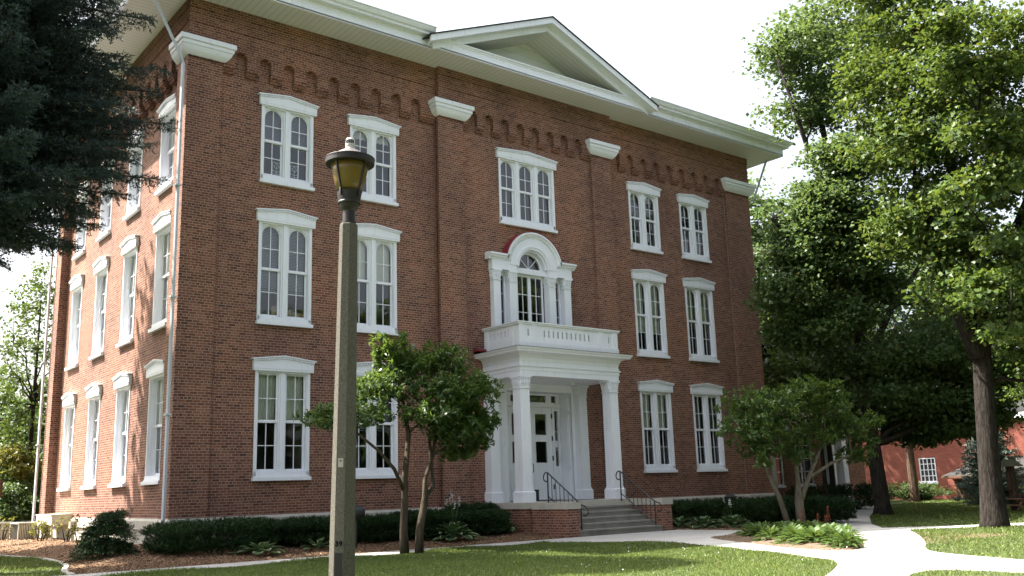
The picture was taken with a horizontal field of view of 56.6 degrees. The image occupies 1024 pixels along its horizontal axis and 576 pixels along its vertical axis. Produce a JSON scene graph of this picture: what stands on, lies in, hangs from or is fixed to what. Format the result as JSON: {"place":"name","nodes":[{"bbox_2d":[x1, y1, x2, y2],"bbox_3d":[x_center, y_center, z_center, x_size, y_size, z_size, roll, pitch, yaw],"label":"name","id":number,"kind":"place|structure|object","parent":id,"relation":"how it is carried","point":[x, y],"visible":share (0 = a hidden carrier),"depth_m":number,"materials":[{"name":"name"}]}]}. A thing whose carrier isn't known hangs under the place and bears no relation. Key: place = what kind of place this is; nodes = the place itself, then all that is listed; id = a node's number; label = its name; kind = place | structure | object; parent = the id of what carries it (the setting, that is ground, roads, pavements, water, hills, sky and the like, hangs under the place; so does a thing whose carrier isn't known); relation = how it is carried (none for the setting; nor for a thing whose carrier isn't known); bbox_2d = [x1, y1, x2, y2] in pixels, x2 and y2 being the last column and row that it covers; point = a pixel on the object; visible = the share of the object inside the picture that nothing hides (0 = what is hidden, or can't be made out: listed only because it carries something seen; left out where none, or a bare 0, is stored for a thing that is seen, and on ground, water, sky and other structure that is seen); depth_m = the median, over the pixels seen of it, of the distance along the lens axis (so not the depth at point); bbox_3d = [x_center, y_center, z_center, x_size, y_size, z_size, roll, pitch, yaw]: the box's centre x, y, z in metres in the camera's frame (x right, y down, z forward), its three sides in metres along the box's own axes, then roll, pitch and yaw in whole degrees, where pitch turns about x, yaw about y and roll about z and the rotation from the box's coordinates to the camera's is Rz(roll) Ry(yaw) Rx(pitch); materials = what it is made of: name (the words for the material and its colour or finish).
{"place":"outdoors","nodes":[
{"label":"outdoors","id":0,"kind":"place"},
{"bbox_2d":[0,554,66,575],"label":"grass","id":1,"kind":"structure","parent":0,"point":[20,563],"depth_m":22.21,"materials":[{"name":"green plant"}]},
{"bbox_2d":[0,499,1023,575],"bbox_3d":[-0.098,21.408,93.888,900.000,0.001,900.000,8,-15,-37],"label":"lawn ground","id":2,"kind":"structure","parent":0,"point":[872,521],"depth_m":18.82,"materials":[{"name":"green plant"}]},
{"bbox_2d":[0,521,11,538],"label":"air conditioner","id":3,"kind":"object","parent":2,"relation":"on","point":[2,524],"visible":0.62,"depth_m":35.75,"materials":[{"name":"beige paint"}]},
{"bbox_2d":[0,479,39,521],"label":"background bush","id":4,"kind":"object","parent":2,"relation":"on","point":[8,509],"visible":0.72,"depth_m":41.51,"materials":[{"name":"green plant"}]},
{"bbox_2d":[1,479,40,521],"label":"background bush","id":5,"kind":"object","parent":2,"relation":"on","point":[38,493],"visible":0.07,"depth_m":43.00,"materials":[{"name":"green plant"}]},
{"bbox_2d":[0,441,42,486],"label":"tree","id":6,"kind":"object","parent":2,"relation":"on","point":[17,469],"visible":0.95,"depth_m":43.05,"materials":[{"name":"yellow plant"}]},
{"bbox_2d":[9,521,36,539],"bbox_3d":[-17.894,8.975,34.770,0.650,0.855,1.430,8,-15,-37],"label":"air conditioner","id":7,"kind":"object","parent":2,"relation":"on","point":[21,529],"visible":0.7,"depth_m":34.31,"materials":[{"name":"beige paint"}]},
{"bbox_2d":[0,394,46,509],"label":"broadleaf tree","id":8,"kind":"object","parent":2,"relation":"on","point":[35,431],"visible":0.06,"depth_m":80.57,"materials":[{"name":"green plant"}]},
{"bbox_2d":[0,316,47,487],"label":"broadleaf tree","id":9,"kind":"object","parent":2,"relation":"on","point":[23,377],"visible":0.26,"depth_m":50.77,"materials":[{"name":"green plant"}]},
{"bbox_2d":[0,258,55,487],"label":"broadleaf tree","id":10,"kind":"object","parent":2,"relation":"on","point":[14,429],"visible":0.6,"depth_m":45.19,"materials":[{"name":"green plant"}]},
{"bbox_2d":[1,555,74,574],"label":"bed edging","id":11,"kind":"object","parent":2,"relation":"on","point":[64,569],"visible":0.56,"depth_m":22.84,"materials":[{"name":"concrete"}]},
{"bbox_2d":[36,514,72,539],"bbox_3d":[-16.385,8.631,33.911,0.700,1.095,2.340,8,-15,-37],"label":"equipment cabinet","id":12,"kind":"object","parent":2,"relation":"on","point":[49,518],"visible":0.66,"depth_m":33.18,"materials":[{"name":"beige metal"}]},
{"bbox_2d":[0,0,180,273],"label":"spruce tree","id":13,"kind":"object","parent":2,"relation":"on","point":[48,98],"visible":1,"depth_m":22.91,"materials":[{"name":"green plant"}]},
{"bbox_2d":[0,530,567,574],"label":"mulch bed","id":14,"kind":"object","parent":2,"relation":"on","point":[32,547],"visible":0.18,"depth_m":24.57,"materials":[{"name":"brown wood"}]},
{"bbox_2d":[29,518,51,540],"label":"azalea bush","id":15,"kind":"object","parent":14,"relation":"on","point":[45,527],"visible":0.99,"depth_m":32.26,"materials":[{"name":"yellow plant"}]},
{"bbox_2d":[50,515,81,541],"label":"azalea bush","id":16,"kind":"object","parent":14,"relation":"on","point":[57,526],"visible":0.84,"depth_m":30.97,"materials":[{"name":"yellow plant"}]},
{"bbox_2d":[0,537,140,560],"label":"wood chips","id":17,"kind":"object","parent":14,"relation":"on","point":[52,544],"visible":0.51,"depth_m":29.16,"materials":[{"name":"brown wood"}]},
{"bbox_2d":[62,508,139,563],"bbox_3d":[-9.996,6.134,23.318,1.829,1.435,1.880,8,-15,-37],"label":"hemlock shrub","id":18,"kind":"object","parent":14,"relation":"on","point":[96,538],"visible":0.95,"depth_m":23.08,"materials":[{"name":"green plant"}]},
{"bbox_2d":[138,515,283,554],"bbox_3d":[-7.516,6.254,24.040,3.723,0.990,2.097,8,-15,-37],"label":"yew shrub","id":19,"kind":"object","parent":14,"relation":"on","point":[180,536],"visible":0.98,"depth_m":23.36,"materials":[{"name":"green plant"}]},
{"bbox_2d":[225,541,289,554],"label":"hosta plant","id":20,"kind":"object","parent":14,"relation":"on","point":[261,545],"visible":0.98,"depth_m":23.18,"materials":[{"name":"green plant"}]},
{"bbox_2d":[275,514,329,546],"bbox_3d":[-5.427,6.537,25.563,2.067,0.927,1.918,8,-15,-37],"label":"yew shrub","id":21,"kind":"object","parent":14,"relation":"on","point":[298,531],"visible":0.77,"depth_m":24.91,"materials":[{"name":"green plant"}]},
{"bbox_2d":[355,505,364,546],"bbox_3d":[-4.144,6.387,25.097,0.340,1.254,0.503,-12,-16,40],"label":"floodlight","id":22,"kind":"object","parent":14,"relation":"on","point":[359,511],"visible":0.51,"depth_m":25.11,"materials":[{"name":"black metal"}]},
{"bbox_2d":[357,513,399,542],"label":"yew shrub","id":23,"kind":"object","parent":14,"relation":"on","point":[379,527],"visible":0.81,"depth_m":26.09,"materials":[{"name":"green plant"}]},
{"bbox_2d":[388,507,457,540],"bbox_3d":[-2.664,6.862,27.585,2.025,0.977,2.006,8,-15,-37],"label":"yew shrub","id":24,"kind":"object","parent":14,"relation":"on","point":[435,518],"visible":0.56,"depth_m":27.00,"materials":[{"name":"green plant"}]},
{"bbox_2d":[424,490,487,540],"bbox_3d":[-1.619,6.461,27.130,1.663,1.396,1.732,-10,-15,35],"label":"hosta plant","id":25,"kind":"object","parent":14,"relation":"on","point":[455,528],"visible":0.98,"depth_m":26.83,"materials":[{"name":"green plant"}]},
{"bbox_2d":[441,501,499,514],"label":"yew shrub","id":26,"kind":"object","parent":14,"relation":"on","point":[462,506],"visible":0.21,"depth_m":29.50,"materials":[{"name":"green plant"}]},
{"bbox_2d":[450,507,512,535],"bbox_3d":[-0.993,7.096,28.774,2.120,0.912,1.970,8,-15,-37],"label":"yew shrub","id":27,"kind":"object","parent":14,"relation":"on","point":[483,522],"visible":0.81,"depth_m":28.16,"materials":[{"name":"green plant"}]},
{"bbox_2d":[325,137,374,575],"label":"street lamp","id":28,"kind":"object","parent":2,"relation":"on","point":[350,165],"visible":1,"depth_m":11.03,"materials":[{"name":"metal"}]},
{"bbox_2d":[292,329,505,553],"bbox_3d":[-2.783,3.744,23.317,5.609,5.613,2.696,8,-15,-37],"label":"magnolia tree","id":29,"kind":"object","parent":2,"relation":"on","point":[451,423],"visible":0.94,"depth_m":23.55,"materials":[{"name":"green plant"}]},
{"bbox_2d":[32,0,792,543],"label":"school building","id":30,"kind":"structure","parent":2,"relation":"on","point":[554,224],"depth_m":31.90,"materials":[{"name":"red brick"}]},
{"bbox_2d":[56,392,76,491],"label":"window","id":31,"kind":"structure","parent":30,"relation":"in","point":[69,399],"depth_m":35.36,"materials":[{"name":"white paint"}]},
{"bbox_2d":[64,274,84,370],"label":"window","id":32,"kind":"structure","parent":30,"relation":"in","point":[76,283],"depth_m":36.29,"materials":[{"name":"white paint"}]},
{"bbox_2d":[72,181,89,260],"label":"window","id":33,"kind":"structure","parent":30,"relation":"in","point":[82,241],"depth_m":37.07,"materials":[{"name":"white paint"}]},
{"bbox_2d":[80,383,102,489],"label":"window","id":34,"kind":"structure","parent":30,"relation":"in","point":[93,391],"depth_m":32.86,"materials":[{"name":"white paint"}]},
{"bbox_2d":[88,256,109,359],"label":"window","id":35,"kind":"structure","parent":30,"relation":"in","point":[101,265],"depth_m":33.79,"materials":[{"name":"white paint"}]},
{"bbox_2d":[95,159,114,241],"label":"window","id":36,"kind":"structure","parent":30,"relation":"in","point":[105,214],"depth_m":34.62,"materials":[{"name":"white paint"}]},
{"bbox_2d":[108,372,132,487],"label":"window","id":37,"kind":"structure","parent":30,"relation":"in","point":[123,380],"depth_m":30.36,"materials":[{"name":"white paint"}]},
{"bbox_2d":[115,235,139,347],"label":"window","id":38,"kind":"structure","parent":30,"relation":"in","point":[129,247],"depth_m":31.29,"materials":[{"name":"white paint"}]},
{"bbox_2d":[123,128,144,220],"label":"window","id":39,"kind":"structure","parent":30,"relation":"in","point":[132,210],"depth_m":32.10,"materials":[{"name":"white paint"}]},
{"bbox_2d":[140,359,164,484],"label":"window","id":40,"kind":"structure","parent":30,"relation":"in","point":[155,368],"depth_m":27.88,"materials":[{"name":"white paint"}]},
{"bbox_2d":[148,209,171,332],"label":"window","id":41,"kind":"structure","parent":30,"relation":"in","point":[161,224],"depth_m":28.81,"materials":[{"name":"white paint"}]},
{"bbox_2d":[154,93,176,195],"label":"window","id":42,"kind":"structure","parent":30,"relation":"in","point":[168,107],"depth_m":29.61,"materials":[{"name":"white paint"}]},
{"bbox_2d":[251,355,316,480],"bbox_3d":[-6.704,3.766,27.601,2.000,3.587,0.433,8,-15,-37],"label":"window","id":43,"kind":"structure","parent":30,"relation":"in","point":[289,371],"depth_m":27.64,"materials":[{"name":"white paint"}]},
{"bbox_2d":[255,208,317,328],"bbox_3d":[-6.837,-0.602,28.519,2.000,3.568,0.410,8,-15,-37],"label":"window","id":44,"kind":"structure","parent":30,"relation":"in","point":[284,221],"depth_m":28.56,"materials":[{"name":"white paint"}]},
{"bbox_2d":[258,92,319,191],"bbox_3d":[-6.962,-4.499,29.347,2.000,2.917,0.410,8,-15,-37],"label":"window","id":45,"kind":"structure","parent":30,"relation":"in","point":[286,107],"depth_m":29.36,"materials":[{"name":"white paint"}]},
{"bbox_2d":[346,114,400,206],"bbox_3d":[-4.587,-4.185,31.185,2.000,2.917,0.415,8,-15,-37],"label":"window","id":46,"kind":"structure","parent":30,"relation":"in","point":[374,128],"depth_m":31.27,"materials":[{"name":"white paint"}]},
{"bbox_2d":[356,361,400,478],"bbox_3d":[-4.320,4.077,29.428,2.000,3.587,0.410,8,-15,-37],"label":"window","id":47,"kind":"structure","parent":30,"relation":"in","point":[370,472],"depth_m":29.37,"materials":[{"name":"white paint"}]},
{"bbox_2d":[356,223,401,335],"bbox_3d":[-4.462,-0.287,30.358,2.000,3.568,0.415,8,-15,-37],"label":"window","id":48,"kind":"structure","parent":30,"relation":"in","point":[371,235],"depth_m":30.51,"materials":[{"name":"white paint"}]},
{"bbox_2d":[507,406,514,500],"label":"column","id":49,"kind":"structure","parent":30,"relation":"in","point":[509,408],"depth_m":32.94,"materials":[{"name":"white paint"}]},
{"bbox_2d":[494,147,557,233],"bbox_3d":[0.532,-3.569,34.855,2.910,2.917,0.355,8,-15,-37],"label":"window","id":50,"kind":"structure","parent":30,"relation":"in","point":[516,159],"depth_m":34.88,"materials":[{"name":"white paint"}]},
{"bbox_2d":[485,231,576,326],"bbox_3d":[0.708,0.188,33.968,3.980,4.445,0.540,8,-15,-37],"label":"balcony window","id":51,"kind":"structure","parent":30,"relation":"in","point":[551,271],"depth_m":34.15,"materials":[{"name":"white paint"}]},
{"bbox_2d":[530,407,554,499],"bbox_3d":[1.071,5.873,33.797,1.075,3.235,0.133,8,-15,-37],"label":"door","id":52,"kind":"structure","parent":30,"relation":"in","point":[539,469],"depth_m":33.81,"materials":[{"name":"white paint"}]},
{"bbox_2d":[625,181,663,254],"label":"window","id":53,"kind":"structure","parent":30,"relation":"in","point":[641,190],"depth_m":38.89,"materials":[{"name":"white paint"}]},
{"bbox_2d":[630,269,670,358],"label":"window","id":54,"kind":"structure","parent":30,"relation":"in","point":[646,278],"depth_m":38.12,"materials":[{"name":"white paint"}]},
{"bbox_2d":[637,380,677,472],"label":"window","id":55,"kind":"structure","parent":30,"relation":"in","point":[656,390],"depth_m":37.20,"materials":[{"name":"white paint"}]},
{"bbox_2d":[676,193,711,263],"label":"window","id":56,"kind":"structure","parent":30,"relation":"in","point":[690,202],"depth_m":40.73,"materials":[{"name":"white paint"}]},
{"bbox_2d":[682,278,719,362],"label":"window","id":57,"kind":"structure","parent":30,"relation":"in","point":[700,288],"depth_m":39.97,"materials":[{"name":"white paint"}]},
{"bbox_2d":[689,383,727,471],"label":"window","id":58,"kind":"structure","parent":30,"relation":"in","point":[705,391],"depth_m":38.99,"materials":[{"name":"white paint"}]},
{"bbox_2d":[94,540,837,575],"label":"grass","id":59,"kind":"structure","parent":2,"relation":"on","point":[522,556],"depth_m":18.51,"materials":[{"name":"green plant"}]},
{"bbox_2d":[585,542,682,551],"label":"lawn weeds","id":60,"kind":"object","parent":2,"relation":"on","point":[636,545],"visible":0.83,"depth_m":22.00,"materials":[{"name":"green plant"}]},
{"bbox_2d":[673,519,823,529],"bbox_3d":[10.245,8.415,34.378,12.800,0.041,9.120,8,-15,-37],"label":"mulch bed","id":61,"kind":"object","parent":2,"relation":"on","point":[705,528],"visible":0.22,"depth_m":30.69,"materials":[{"name":"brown wood"}]},
{"bbox_2d":[671,499,692,525],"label":"yew shrub","id":62,"kind":"object","parent":61,"relation":"on","point":[680,510],"visible":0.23,"depth_m":32.54,"materials":[{"name":"green plant"}]},
{"bbox_2d":[676,497,726,524],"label":"yew shrub","id":63,"kind":"object","parent":61,"relation":"on","point":[705,507],"visible":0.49,"depth_m":33.14,"materials":[{"name":"green plant"}]},
{"bbox_2d":[681,515,722,527],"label":"hosta plant","id":64,"kind":"object","parent":61,"relation":"on","point":[702,520],"visible":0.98,"depth_m":30.87,"materials":[{"name":"green plant"}]},
{"bbox_2d":[707,496,749,527],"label":"hosta plant","id":65,"kind":"object","parent":61,"relation":"on","point":[729,519],"visible":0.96,"depth_m":30.69,"materials":[{"name":"green plant"}]},
{"bbox_2d":[720,496,791,523],"bbox_3d":[8.495,7.716,32.808,2.727,1.086,2.489,8,-15,-37],"label":"yew shrub","id":66,"kind":"object","parent":61,"relation":"on","point":[753,508],"visible":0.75,"depth_m":32.06,"materials":[{"name":"green plant"}]},
{"bbox_2d":[712,373,885,522],"bbox_3d":[9.450,5.273,30.919,6.876,5.046,2.558,6,-14,-32],"label":"magnolia tree","id":67,"kind":"object","parent":61,"relation":"on","point":[756,408],"visible":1,"depth_m":30.52,"materials":[{"name":"green plant"}]},
{"bbox_2d":[775,493,859,522],"bbox_3d":[10.265,7.516,32.218,2.895,1.063,2.492,8,-15,-37],"label":"yew shrub","id":68,"kind":"object","parent":61,"relation":"on","point":[814,507],"visible":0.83,"depth_m":31.52,"materials":[{"name":"green plant"}]},
{"bbox_2d":[761,343,867,506],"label":"brick annex","id":69,"kind":"object","parent":2,"relation":"on","point":[783,474],"visible":0.06,"depth_m":48.29,"materials":[{"name":"red brick"}]},
{"bbox_2d":[774,435,785,487],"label":"window","id":70,"kind":"structure","parent":69,"relation":"in","point":[779,467],"depth_m":47.06,"materials":[{"name":"white paint"}]},
{"bbox_2d":[794,432,815,486],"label":"window","id":71,"kind":"structure","parent":69,"relation":"in","point":[804,467],"depth_m":48.38,"materials":[{"name":"white paint"}]},
{"bbox_2d":[785,483,849,498],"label":"yew shrub","id":72,"kind":"object","parent":2,"relation":"on","point":[832,490],"visible":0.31,"depth_m":42.90,"materials":[{"name":"green plant"}]},
{"bbox_2d":[763,345,872,497],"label":"broadleaf tree","id":73,"kind":"object","parent":2,"relation":"on","point":[794,367],"visible":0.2,"depth_m":42.25,"materials":[{"name":"green plant"}]},
{"bbox_2d":[748,169,891,332],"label":"broadleaf tree","id":74,"kind":"object","parent":2,"relation":"on","point":[766,207],"visible":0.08,"depth_m":67.03,"materials":[{"name":"green plant"}]},
{"bbox_2d":[758,281,899,485],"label":"broadleaf tree","id":75,"kind":"object","parent":2,"relation":"on","point":[772,347],"visible":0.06,"depth_m":45.60,"materials":[{"name":"green plant"}]},
{"bbox_2d":[670,532,1011,550],"bbox_3d":[7.354,6.199,23.601,7.080,0.070,6.960,8,-15,-37],"label":"island bed","id":76,"kind":"object","parent":2,"relation":"on","point":[807,544],"visible":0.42,"depth_m":21.81,"materials":[{"name":"brown soil"}]},
{"bbox_2d":[740,523,780,536],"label":"hosta plant","id":77,"kind":"object","parent":76,"relation":"on","point":[757,528],"visible":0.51,"depth_m":24.36,"materials":[{"name":"green plant"}]},
{"bbox_2d":[749,525,787,540],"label":"hosta plant","id":78,"kind":"object","parent":76,"relation":"on","point":[769,532],"visible":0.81,"depth_m":22.98,"materials":[{"name":"green plant"}]},
{"bbox_2d":[772,526,806,543],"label":"hosta plant","id":79,"kind":"object","parent":76,"relation":"on","point":[792,531],"visible":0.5,"depth_m":21.99,"materials":[{"name":"green plant"}]},
{"bbox_2d":[781,527,852,544],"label":"hosta plant","id":80,"kind":"object","parent":76,"relation":"on","point":[811,533],"visible":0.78,"depth_m":21.27,"materials":[{"name":"green plant"}]},
{"bbox_2d":[805,526,866,542],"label":"hosta plant","id":81,"kind":"object","parent":76,"relation":"on","point":[832,529],"visible":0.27,"depth_m":21.38,"materials":[{"name":"green plant"}]},
{"bbox_2d":[814,528,862,546],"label":"hosta plant","id":82,"kind":"object","parent":76,"relation":"on","point":[832,533],"visible":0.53,"depth_m":20.52,"materials":[{"name":"green plant"}]},
{"bbox_2d":[825,529,864,547],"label":"hosta plant","id":83,"kind":"object","parent":76,"relation":"on","point":[844,537],"visible":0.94,"depth_m":19.93,"materials":[{"name":"green plant"}]},
{"bbox_2d":[831,482,873,509],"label":"yew shrub","id":84,"kind":"object","parent":2,"relation":"on","point":[864,491],"visible":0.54,"depth_m":44.46,"materials":[{"name":"green plant"}]},
{"bbox_2d":[732,0,1023,514],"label":"shade tree","id":85,"kind":"object","parent":2,"relation":"on","point":[925,398],"visible":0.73,"depth_m":37.00,"materials":[{"name":"green plant"}]},
{"bbox_2d":[866,481,903,499],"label":"border shrub","id":86,"kind":"object","parent":2,"relation":"on","point":[890,490],"visible":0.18,"depth_m":58.22,"materials":[{"name":"green plant"}]},
{"bbox_2d":[884,305,920,501],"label":"conifer tree","id":87,"kind":"object","parent":2,"relation":"on","point":[912,479],"visible":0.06,"depth_m":54.88,"materials":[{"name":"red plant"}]},
{"bbox_2d":[898,486,938,500],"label":"border shrub","id":88,"kind":"object","parent":2,"relation":"on","point":[927,494],"visible":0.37,"depth_m":57.39,"materials":[{"name":"green plant"}]},
{"bbox_2d":[818,0,1023,527],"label":"maple tree","id":89,"kind":"object","parent":2,"relation":"on","point":[910,126],"visible":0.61,"depth_m":27.25,"materials":[{"name":"green plant"}]},
{"bbox_2d":[837,201,1007,378],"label":"broadleaf tree","id":90,"kind":"object","parent":2,"relation":"on","point":[904,267],"visible":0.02,"depth_m":70.76,"materials":[{"name":"green plant"}]},
{"bbox_2d":[891,480,957,500],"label":"border shrub","id":91,"kind":"object","parent":2,"relation":"on","point":[922,486],"visible":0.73,"depth_m":57.04,"materials":[{"name":"green plant"}]},
{"bbox_2d":[861,409,1023,499],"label":"orange brick building","id":92,"kind":"structure","parent":2,"relation":"on","point":[940,464],"depth_m":60.37,"materials":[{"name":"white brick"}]},
{"bbox_2d":[918,458,938,483],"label":"window","id":93,"kind":"structure","parent":92,"relation":"in","point":[928,472],"depth_m":60.94,"materials":[{"name":"white paint"}]},
{"bbox_2d":[955,480,970,498],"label":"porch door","id":94,"kind":"structure","parent":92,"relation":"in","point":[959,491],"depth_m":57.06,"materials":[{"name":"wood"}]},
{"bbox_2d":[898,0,1023,347],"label":"maple tree","id":95,"kind":"object","parent":2,"relation":"on","point":[984,283],"visible":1,"depth_m":18.96,"materials":[{"name":"green plant"}]},
{"bbox_2d":[907,567,1023,575],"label":"grass","id":96,"kind":"structure","parent":2,"relation":"on","point":[942,573],"depth_m":14.03,"materials":[{"name":"green plant"}]},
{"bbox_2d":[952,432,1023,504],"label":"spruce tree","id":97,"kind":"object","parent":2,"relation":"on","point":[972,466],"visible":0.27,"depth_m":45.51,"materials":[{"name":"green plant"}]},
{"bbox_2d":[1001,459,1022,509],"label":"notice kiosk","id":98,"kind":"object","parent":2,"relation":"on","point":[1009,465],"visible":0.85,"depth_m":38.06,"materials":[{"name":"brown wood"}]},
{"bbox_2d":[1005,498,1023,511],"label":"picnic table","id":99,"kind":"object","parent":2,"relation":"on","point":[1019,505],"visible":0.56,"depth_m":36.32,"materials":[{"name":"brown wood"}]},
{"bbox_2d":[0,0,1023,457],"label":"sky","id":100,"kind":"structure","parent":0,"point":[685,53],"materials":[{"name":"white"}]},
{"bbox_2d":[63,508,1023,575],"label":"path","id":101,"kind":"structure","parent":0,"point":[887,561],"depth_m":19.72,"materials":[{"name":"concrete"}]},
{"bbox_2d":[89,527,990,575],"bbox_3d":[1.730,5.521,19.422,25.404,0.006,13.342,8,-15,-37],"label":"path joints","id":102,"kind":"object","parent":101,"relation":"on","point":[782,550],"visible":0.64,"depth_m":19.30,"materials":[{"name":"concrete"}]},
{"bbox_2d":[871,499,1023,527],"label":"grass","id":103,"kind":"structure","parent":0,"point":[903,509],"depth_m":35.36,"materials":[{"name":"green plant"}]},
{"bbox_2d":[909,524,1023,559],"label":"grass","id":104,"kind":"structure","parent":0,"point":[932,531],"depth_m":21.12,"materials":[{"name":"green plant"}]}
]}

